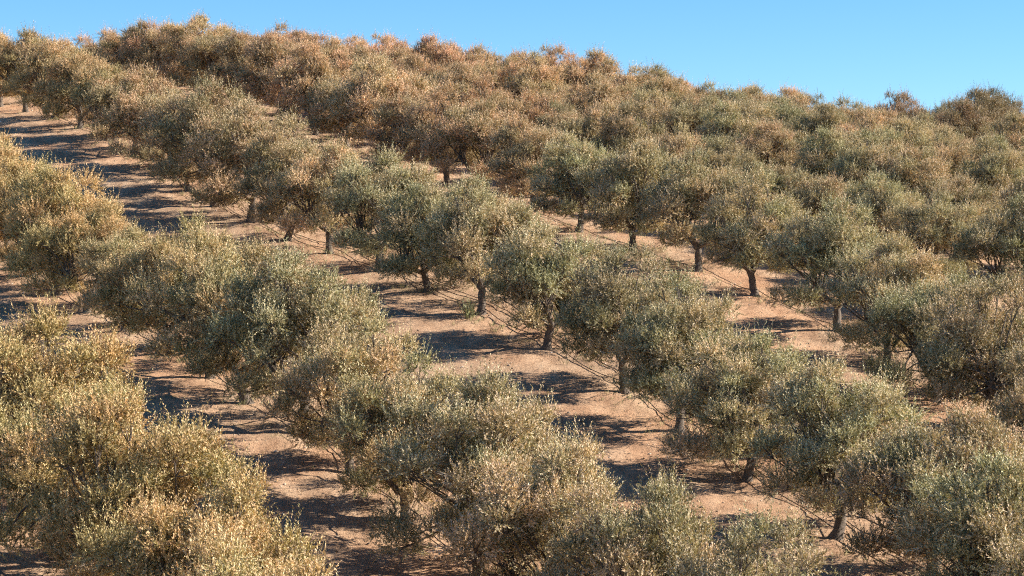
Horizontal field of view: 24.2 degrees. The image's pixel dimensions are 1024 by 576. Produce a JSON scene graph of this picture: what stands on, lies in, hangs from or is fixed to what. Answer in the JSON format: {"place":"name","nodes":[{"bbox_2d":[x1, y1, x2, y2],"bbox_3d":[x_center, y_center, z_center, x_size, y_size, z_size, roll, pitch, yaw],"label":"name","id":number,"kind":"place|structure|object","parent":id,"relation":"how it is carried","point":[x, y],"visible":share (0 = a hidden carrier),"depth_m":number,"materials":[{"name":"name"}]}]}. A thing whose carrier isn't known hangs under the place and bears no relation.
{"place":"outdoors","nodes":[
{"label":"outdoors","id":0,"kind":"place"},
{"bbox_2d":[0,86,1023,575],"bbox_3d":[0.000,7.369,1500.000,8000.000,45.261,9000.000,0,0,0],"label":"ground","id":1,"kind":"structure","parent":0,"point":[322,514],"depth_m":85.03,"materials":[{"name":"soil"}]},
{"bbox_2d":[0,129,57,258],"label":"olive tree","id":2,"kind":"object","parent":1,"relation":"on","point":[6,165],"visible":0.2,"depth_m":106.14,"materials":[{"name":"green plant"}]},
{"bbox_2d":[0,20,60,111],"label":"olive tree","id":3,"kind":"object","parent":1,"relation":"on","point":[9,58],"visible":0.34,"depth_m":149.00,"materials":[{"name":"green plant"}]},
{"bbox_2d":[0,164,70,275],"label":"olive tree","id":4,"kind":"object","parent":1,"relation":"on","point":[3,206],"visible":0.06,"depth_m":102.78,"materials":[{"name":"green plant"}]},
{"bbox_2d":[9,29,99,118],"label":"olive tree","id":5,"kind":"object","parent":1,"relation":"on","point":[37,54],"visible":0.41,"depth_m":144.95,"materials":[{"name":"green plant"}]},
{"bbox_2d":[0,155,125,295],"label":"olive tree","id":6,"kind":"object","parent":1,"relation":"on","point":[60,196],"visible":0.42,"depth_m":98.59,"materials":[{"name":"green plant"}]},
{"bbox_2d":[29,48,108,128],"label":"olive tree","id":7,"kind":"object","parent":1,"relation":"on","point":[54,89],"visible":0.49,"depth_m":140.75,"materials":[{"name":"green plant"}]},
{"bbox_2d":[0,285,157,523],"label":"olive tree","id":8,"kind":"object","parent":1,"relation":"on","point":[15,377],"visible":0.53,"depth_m":66.29,"materials":[{"name":"green plant"}]},
{"bbox_2d":[10,188,150,313],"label":"olive tree","id":9,"kind":"object","parent":1,"relation":"on","point":[96,223],"visible":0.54,"depth_m":95.05,"materials":[{"name":"green plant"}]},
{"bbox_2d":[0,358,188,570],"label":"olive tree","id":10,"kind":"object","parent":1,"relation":"on","point":[16,443],"visible":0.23,"depth_m":62.38,"materials":[{"name":"green plant"}]},
{"bbox_2d":[66,58,129,140],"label":"olive tree","id":11,"kind":"object","parent":1,"relation":"on","point":[82,81],"visible":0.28,"depth_m":136.50,"materials":[{"name":"green plant"}]},
{"bbox_2d":[71,219,168,331],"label":"olive tree","id":12,"kind":"object","parent":1,"relation":"on","point":[102,250],"visible":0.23,"depth_m":91.75,"materials":[{"name":"green plant"}]},
{"bbox_2d":[89,19,159,84],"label":"olive tree","id":13,"kind":"object","parent":1,"relation":"on","point":[111,46],"visible":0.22,"depth_m":170.12,"materials":[{"name":"green plant"}]},
{"bbox_2d":[74,58,179,155],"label":"olive tree","id":14,"kind":"object","parent":1,"relation":"on","point":[105,92],"visible":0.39,"depth_m":131.44,"materials":[{"name":"green plant"}]},
{"bbox_2d":[11,359,274,575],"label":"olive tree","id":15,"kind":"object","parent":1,"relation":"on","point":[189,457],"visible":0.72,"depth_m":58.70,"materials":[{"name":"green plant"}]},
{"bbox_2d":[116,13,176,84],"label":"olive tree","id":16,"kind":"object","parent":1,"relation":"on","point":[132,36],"visible":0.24,"depth_m":165.58,"materials":[{"name":"green plant"}]},
{"bbox_2d":[95,77,217,164],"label":"olive tree","id":17,"kind":"object","parent":1,"relation":"on","point":[123,109],"visible":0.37,"depth_m":126.67,"materials":[{"name":"green plant"}]},
{"bbox_2d":[82,204,239,355],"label":"olive tree","id":18,"kind":"object","parent":1,"relation":"on","point":[134,321],"visible":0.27,"depth_m":87.15,"materials":[{"name":"green plant"}]},
{"bbox_2d":[133,14,194,81],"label":"olive tree","id":19,"kind":"object","parent":1,"relation":"on","point":[151,35],"visible":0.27,"depth_m":161.41,"materials":[{"name":"green plant"}]},
{"bbox_2d":[138,119,208,191],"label":"olive tree","id":20,"kind":"object","parent":1,"relation":"on","point":[151,142],"visible":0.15,"depth_m":122.91,"materials":[{"name":"green plant"}]},
{"bbox_2d":[115,213,262,378],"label":"olive tree","id":21,"kind":"object","parent":1,"relation":"on","point":[211,244],"visible":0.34,"depth_m":83.52,"materials":[{"name":"green plant"}]},
{"bbox_2d":[152,10,234,91],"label":"olive tree","id":22,"kind":"object","parent":1,"relation":"on","point":[196,24],"visible":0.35,"depth_m":157.60,"materials":[{"name":"green plant"}]},
{"bbox_2d":[60,440,332,575],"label":"olive tree","id":23,"kind":"object","parent":1,"relation":"on","point":[160,547],"visible":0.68,"depth_m":55.14,"materials":[{"name":"green plant"}]},
{"bbox_2d":[131,66,269,206],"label":"olive tree","id":24,"kind":"object","parent":1,"relation":"on","point":[204,100],"visible":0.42,"depth_m":118.20,"materials":[{"name":"green plant"}]},
{"bbox_2d":[165,22,252,96],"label":"olive tree","id":25,"kind":"object","parent":1,"relation":"on","point":[200,54],"visible":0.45,"depth_m":153.10,"materials":[{"name":"green plant"}]},
{"bbox_2d":[152,225,313,404],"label":"olive tree","id":26,"kind":"object","parent":1,"relation":"on","point":[214,359],"visible":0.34,"depth_m":79.69,"materials":[{"name":"green plant"}]},
{"bbox_2d":[207,21,270,99],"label":"olive tree","id":27,"kind":"object","parent":1,"relation":"on","point":[232,53],"visible":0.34,"depth_m":148.78,"materials":[{"name":"green plant"}]},
{"bbox_2d":[171,89,322,222],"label":"olive tree","id":28,"kind":"object","parent":1,"relation":"on","point":[246,121],"visible":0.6,"depth_m":114.08,"materials":[{"name":"green plant"}]},
{"bbox_2d":[177,504,341,575],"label":"olive tree","id":29,"kind":"object","parent":1,"relation":"on","point":[237,562],"visible":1,"depth_m":51.99,"materials":[{"name":"green plant"}]},
{"bbox_2d":[231,115,332,240],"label":"olive tree","id":30,"kind":"object","parent":1,"relation":"on","point":[269,155],"visible":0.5,"depth_m":109.30,"materials":[{"name":"green plant"}]},
{"bbox_2d":[233,24,332,120],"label":"olive tree","id":31,"kind":"object","parent":1,"relation":"on","point":[266,53],"visible":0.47,"depth_m":144.71,"materials":[{"name":"green plant"}]},
{"bbox_2d":[188,232,391,431],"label":"olive tree","id":32,"kind":"object","parent":1,"relation":"on","point":[290,312],"visible":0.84,"depth_m":76.26,"materials":[{"name":"green plant"}]},
{"bbox_2d":[259,34,357,135],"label":"olive tree","id":33,"kind":"object","parent":1,"relation":"on","point":[295,78],"visible":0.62,"depth_m":140.02,"materials":[{"name":"green plant"}]},
{"bbox_2d":[262,131,375,253],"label":"olive tree","id":34,"kind":"object","parent":1,"relation":"on","point":[300,180],"visible":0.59,"depth_m":105.91,"materials":[{"name":"green plant"}]},
{"bbox_2d":[303,52,382,148],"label":"olive tree","id":35,"kind":"object","parent":1,"relation":"on","point":[319,122],"visible":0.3,"depth_m":136.62,"materials":[{"name":"green plant"}]},
{"bbox_2d":[317,31,372,69],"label":"olive tree","id":36,"kind":"object","parent":1,"relation":"on","point":[339,51],"visible":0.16,"depth_m":156.01,"materials":[{"name":"brown plant"}]},
{"bbox_2d":[258,297,432,471],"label":"olive tree","id":37,"kind":"object","parent":1,"relation":"on","point":[331,369],"visible":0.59,"depth_m":72.22,"materials":[{"name":"green plant"}]},
{"bbox_2d":[319,137,443,272],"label":"olive tree","id":38,"kind":"object","parent":1,"relation":"on","point":[359,196],"visible":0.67,"depth_m":101.20,"materials":[{"name":"green plant"}]},
{"bbox_2d":[322,47,440,147],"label":"olive tree","id":39,"kind":"object","parent":1,"relation":"on","point":[374,80],"visible":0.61,"depth_m":131.92,"materials":[{"name":"green plant"}]},
{"bbox_2d":[320,333,471,522],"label":"olive tree","id":40,"kind":"object","parent":1,"relation":"on","point":[366,406],"visible":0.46,"depth_m":67.42,"materials":[{"name":"green plant"}]},
{"bbox_2d":[362,81,446,175],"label":"olive tree","id":41,"kind":"object","parent":1,"relation":"on","point":[391,119],"visible":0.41,"depth_m":128.34,"materials":[{"name":"green plant"}]},
{"bbox_2d":[386,48,452,79],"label":"olive tree","id":42,"kind":"object","parent":1,"relation":"on","point":[412,61],"visible":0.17,"depth_m":146.03,"materials":[{"name":"brown plant"}]},
{"bbox_2d":[365,175,501,292],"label":"olive tree","id":43,"kind":"object","parent":1,"relation":"on","point":[401,229],"visible":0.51,"depth_m":97.39,"materials":[{"name":"green plant"}]},
{"bbox_2d":[410,31,467,68],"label":"olive tree","id":44,"kind":"object","parent":1,"relation":"on","point":[427,48],"visible":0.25,"depth_m":161.57,"materials":[{"name":"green plant"}]},
{"bbox_2d":[394,71,499,187],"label":"olive tree","id":45,"kind":"object","parent":1,"relation":"on","point":[430,119],"visible":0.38,"depth_m":124.52,"materials":[{"name":"green plant"}]},
{"bbox_2d":[422,55,482,113],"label":"olive tree","id":46,"kind":"object","parent":1,"relation":"on","point":[459,73],"visible":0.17,"depth_m":142.44,"materials":[{"name":"green plant"}]},
{"bbox_2d":[431,38,500,72],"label":"olive tree","id":47,"kind":"object","parent":1,"relation":"on","point":[477,51],"visible":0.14,"depth_m":158.13,"materials":[{"name":"brown plant"}]},
{"bbox_2d":[413,90,539,197],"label":"olive tree","id":48,"kind":"object","parent":1,"relation":"on","point":[476,128],"visible":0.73,"depth_m":120.08,"materials":[{"name":"green plant"}]},
{"bbox_2d":[363,349,602,575],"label":"olive tree","id":49,"kind":"object","parent":1,"relation":"on","point":[457,439],"visible":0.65,"depth_m":62.68,"materials":[{"name":"green plant"}]},
{"bbox_2d":[407,162,560,315],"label":"olive tree","id":50,"kind":"object","parent":1,"relation":"on","point":[468,223],"visible":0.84,"depth_m":93.26,"materials":[{"name":"green plant"}]},
{"bbox_2d":[452,63,516,113],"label":"olive tree","id":51,"kind":"object","parent":1,"relation":"on","point":[483,87],"visible":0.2,"depth_m":139.40,"materials":[{"name":"green plant"}]},
{"bbox_2d":[467,48,532,93],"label":"olive tree","id":52,"kind":"object","parent":1,"relation":"on","point":[501,70],"visible":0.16,"depth_m":153.15,"materials":[{"name":"green plant"}]},
{"bbox_2d":[0,88,1014,575],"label":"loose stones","id":53,"kind":"object","parent":1,"relation":"on","point":[462,366],"visible":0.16,"depth_m":80.98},
{"bbox_2d":[0,95,1023,575],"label":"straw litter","id":54,"kind":"object","parent":1,"relation":"on","point":[466,369],"visible":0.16,"depth_m":80.67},
{"bbox_2d":[3,106,1021,575],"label":"weeds","id":55,"kind":"object","parent":1,"relation":"on","point":[497,330],"visible":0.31,"depth_m":92.08,"materials":[{"name":"plant"}]},
{"bbox_2d":[483,105,572,212],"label":"olive tree","id":56,"kind":"object","parent":1,"relation":"on","point":[522,152],"visible":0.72,"depth_m":115.21,"materials":[{"name":"green plant"}]},
{"bbox_2d":[427,412,638,575],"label":"olive tree","id":57,"kind":"object","parent":1,"relation":"on","point":[523,510],"visible":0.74,"depth_m":58.94,"materials":[{"name":"green plant"}]},
{"bbox_2d":[500,42,572,120],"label":"olive tree","id":58,"kind":"object","parent":1,"relation":"on","point":[543,74],"visible":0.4,"depth_m":150.31,"materials":[{"name":"green plant"}]},
{"bbox_2d":[493,74,582,125],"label":"olive tree","id":59,"kind":"object","parent":1,"relation":"on","point":[527,103],"visible":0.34,"depth_m":134.92,"materials":[{"name":"green plant"}]},
{"bbox_2d":[479,202,618,349],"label":"olive tree","id":60,"kind":"object","parent":1,"relation":"on","point":[537,265],"visible":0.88,"depth_m":87.74,"materials":[{"name":"green plant"}]},
{"bbox_2d":[521,118,622,232],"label":"olive tree","id":61,"kind":"object","parent":1,"relation":"on","point":[563,153],"visible":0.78,"depth_m":110.06,"materials":[{"name":"green plant"}]},
{"bbox_2d":[547,93,633,171],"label":"olive tree","id":62,"kind":"object","parent":1,"relation":"on","point":[587,128],"visible":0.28,"depth_m":126.51,"materials":[{"name":"green plant"}]},
{"bbox_2d":[552,43,631,93],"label":"olive tree","id":63,"kind":"object","parent":1,"relation":"on","point":[596,60],"visible":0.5,"depth_m":159.65,"materials":[{"name":"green plant"}]},
{"bbox_2d":[555,67,641,119],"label":"olive tree","id":64,"kind":"object","parent":1,"relation":"on","point":[598,86],"visible":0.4,"depth_m":142.77,"materials":[{"name":"green plant"}]},
{"bbox_2d":[551,227,684,393],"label":"olive tree","id":65,"kind":"object","parent":1,"relation":"on","point":[607,290],"visible":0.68,"depth_m":82.47,"materials":[{"name":"green plant"}]},
{"bbox_2d":[587,93,668,170],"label":"olive tree","id":66,"kind":"object","parent":1,"relation":"on","point":[622,126],"visible":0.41,"depth_m":123.24,"materials":[{"name":"green plant"}]},
{"bbox_2d":[568,124,691,250],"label":"olive tree","id":67,"kind":"object","parent":1,"relation":"on","point":[620,178],"visible":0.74,"depth_m":105.54,"materials":[{"name":"green plant"}]},
{"bbox_2d":[526,453,736,575],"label":"olive tree","id":68,"kind":"object","parent":1,"relation":"on","point":[641,547],"visible":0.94,"depth_m":55.43,"materials":[{"name":"green plant"}]},
{"bbox_2d":[627,58,691,107],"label":"olive tree","id":69,"kind":"object","parent":1,"relation":"on","point":[664,82],"visible":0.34,"depth_m":152.46,"materials":[{"name":"green plant"}]},
{"bbox_2d":[634,119,708,185],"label":"olive tree","id":70,"kind":"object","parent":1,"relation":"on","point":[672,141],"visible":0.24,"depth_m":119.31,"materials":[{"name":"green plant"}]},
{"bbox_2d":[596,253,751,432],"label":"olive tree","id":71,"kind":"object","parent":1,"relation":"on","point":[664,333],"visible":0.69,"depth_m":77.57,"materials":[{"name":"green plant"}]},
{"bbox_2d":[643,85,732,155],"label":"olive tree","id":72,"kind":"object","parent":1,"relation":"on","point":[691,113],"visible":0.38,"depth_m":133.78,"materials":[{"name":"green plant"}]},
{"bbox_2d":[632,139,771,271],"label":"olive tree","id":73,"kind":"object","parent":1,"relation":"on","point":[679,197],"visible":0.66,"depth_m":101.19,"materials":[{"name":"green plant"}]},
{"bbox_2d":[682,129,748,218],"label":"olive tree","id":74,"kind":"object","parent":1,"relation":"on","point":[724,157],"visible":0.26,"depth_m":115.41,"materials":[{"name":"green plant"}]},
{"bbox_2d":[649,316,815,481],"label":"olive tree","id":75,"kind":"object","parent":1,"relation":"on","point":[733,398],"visible":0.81,"depth_m":72.73,"materials":[{"name":"green plant"}]},
{"bbox_2d":[693,92,790,173],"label":"olive tree","id":76,"kind":"object","parent":1,"relation":"on","point":[732,122],"visible":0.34,"depth_m":129.81,"materials":[{"name":"green plant"}]},
{"bbox_2d":[659,484,849,575],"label":"olive tree","id":77,"kind":"object","parent":1,"relation":"on","point":[737,567],"visible":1,"depth_m":51.11,"materials":[{"name":"green plant"}]},
{"bbox_2d":[688,156,821,296],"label":"olive tree","id":78,"kind":"object","parent":1,"relation":"on","point":[741,236],"visible":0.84,"depth_m":97.02,"materials":[{"name":"green plant"}]},
{"bbox_2d":[726,143,804,208],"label":"olive tree","id":79,"kind":"object","parent":1,"relation":"on","point":[751,159],"visible":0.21,"depth_m":111.10,"materials":[{"name":"green plant"}]},
{"bbox_2d":[733,90,817,125],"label":"olive tree","id":80,"kind":"object","parent":1,"relation":"on","point":[784,112],"visible":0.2,"depth_m":140.76,"materials":[{"name":"green plant"}]},
{"bbox_2d":[733,114,821,178],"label":"olive tree","id":81,"kind":"object","parent":1,"relation":"on","point":[781,150],"visible":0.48,"depth_m":125.47,"materials":[{"name":"green plant"}]},
{"bbox_2d":[762,158,863,239],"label":"olive tree","id":82,"kind":"object","parent":1,"relation":"on","point":[813,189],"visible":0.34,"depth_m":107.19,"materials":[{"name":"green plant"}]},
{"bbox_2d":[780,96,850,173],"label":"olive tree","id":83,"kind":"object","parent":1,"relation":"on","point":[810,121],"visible":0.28,"depth_m":137.46,"materials":[{"name":"green plant"}]},
{"bbox_2d":[757,184,895,331],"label":"olive tree","id":84,"kind":"object","parent":1,"relation":"on","point":[818,244],"visible":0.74,"depth_m":91.12,"materials":[{"name":"green plant"}]},
{"bbox_2d":[790,121,877,191],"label":"olive tree","id":85,"kind":"object","parent":1,"relation":"on","point":[815,159],"visible":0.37,"depth_m":121.54,"materials":[{"name":"green plant"}]},
{"bbox_2d":[742,336,939,539],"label":"olive tree","id":86,"kind":"object","parent":1,"relation":"on","point":[854,421],"visible":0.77,"depth_m":67.26,"materials":[{"name":"green plant"}]},
{"bbox_2d":[820,122,910,204],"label":"olive tree","id":87,"kind":"object","parent":1,"relation":"on","point":[854,165],"visible":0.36,"depth_m":117.92,"materials":[{"name":"green plant"}]},
{"bbox_2d":[839,163,927,251],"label":"olive tree","id":88,"kind":"object","parent":1,"relation":"on","point":[881,198],"visible":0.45,"depth_m":103.94,"materials":[{"name":"green plant"}]},
{"bbox_2d":[816,221,964,366],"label":"olive tree","id":89,"kind":"object","parent":1,"relation":"on","point":[864,268],"visible":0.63,"depth_m":86.07,"materials":[{"name":"green plant"}]},
{"bbox_2d":[855,109,936,157],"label":"olive tree","id":90,"kind":"object","parent":1,"relation":"on","point":[907,128],"visible":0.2,"depth_m":130.76,"materials":[{"name":"green plant"}]},
{"bbox_2d":[820,381,1023,575],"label":"olive tree","id":91,"kind":"object","parent":1,"relation":"on","point":[896,457],"visible":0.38,"depth_m":63.07,"materials":[{"name":"green plant"}]},
{"bbox_2d":[869,133,976,224],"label":"olive tree","id":92,"kind":"object","parent":1,"relation":"on","point":[911,168],"visible":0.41,"depth_m":114.43,"materials":[{"name":"green plant"}]},
{"bbox_2d":[858,255,1007,402],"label":"olive tree","id":93,"kind":"object","parent":1,"relation":"on","point":[899,311],"visible":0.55,"depth_m":81.59,"materials":[{"name":"green plant"}]},
{"bbox_2d":[884,180,986,281],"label":"olive tree","id":94,"kind":"object","parent":1,"relation":"on","point":[939,229],"visible":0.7,"depth_m":100.26,"materials":[{"name":"green plant"}]},
{"bbox_2d":[916,126,980,185],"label":"olive tree","id":95,"kind":"object","parent":1,"relation":"on","point":[955,159],"visible":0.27,"depth_m":126.23,"materials":[{"name":"green plant"}]},
{"bbox_2d":[881,428,1023,575],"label":"olive tree","id":96,"kind":"object","parent":1,"relation":"on","point":[980,518],"visible":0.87,"depth_m":58.48,"materials":[{"name":"green plant"}]},
{"bbox_2d":[906,256,1023,428],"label":"olive tree","id":97,"kind":"object","parent":1,"relation":"on","point":[983,347],"visible":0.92,"depth_m":77.01,"materials":[{"name":"green plant"}]},
{"bbox_2d":[930,92,999,160],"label":"olive tree","id":98,"kind":"object","parent":1,"relation":"on","point":[963,119],"visible":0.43,"depth_m":149.89,"materials":[{"name":"green plant"}]},
{"bbox_2d":[923,170,1009,240],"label":"olive tree","id":99,"kind":"object","parent":1,"relation":"on","point":[958,189],"visible":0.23,"depth_m":110.75,"materials":[{"name":"green plant"}]},
{"bbox_2d":[935,82,1023,138],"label":"olive tree","id":100,"kind":"object","parent":1,"relation":"on","point":[998,107],"visible":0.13,"depth_m":161.59,"materials":[{"name":"green plant"}]},
{"bbox_2d":[946,184,1023,315],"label":"olive tree","id":101,"kind":"object","parent":1,"relation":"on","point":[988,238],"visible":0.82,"depth_m":95.76,"materials":[{"name":"green plant"}]},
{"bbox_2d":[951,127,1023,208],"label":"olive tree","id":102,"kind":"object","parent":1,"relation":"on","point":[1004,165],"visible":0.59,"depth_m":122.05,"materials":[{"name":"green plant"}]},
{"bbox_2d":[972,106,1023,151],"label":"olive tree","id":103,"kind":"object","parent":1,"relation":"on","point":[1015,129],"visible":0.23,"depth_m":146.09,"materials":[{"name":"green plant"}]},
{"bbox_2d":[978,515,1023,575],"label":"olive tree","id":104,"kind":"object","parent":1,"relation":"on","point":[1008,555],"visible":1,"depth_m":55.33,"materials":[{"name":"green plant"}]},
{"bbox_2d":[978,170,1023,252],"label":"olive tree","id":105,"kind":"object","parent":1,"relation":"on","point":[1012,193],"visible":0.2,"depth_m":107.11,"materials":[{"name":"green plant"}]},
{"bbox_2d":[980,336,1023,457],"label":"olive tree","id":106,"kind":"object","parent":1,"relation":"on","point":[1009,413],"visible":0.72,"depth_m":72.99,"materials":[{"name":"green plant"}]},
{"bbox_2d":[0,0,1023,113],"label":"sky","id":107,"kind":"structure","parent":0,"point":[930,49],"materials":[{"name":"blue"}]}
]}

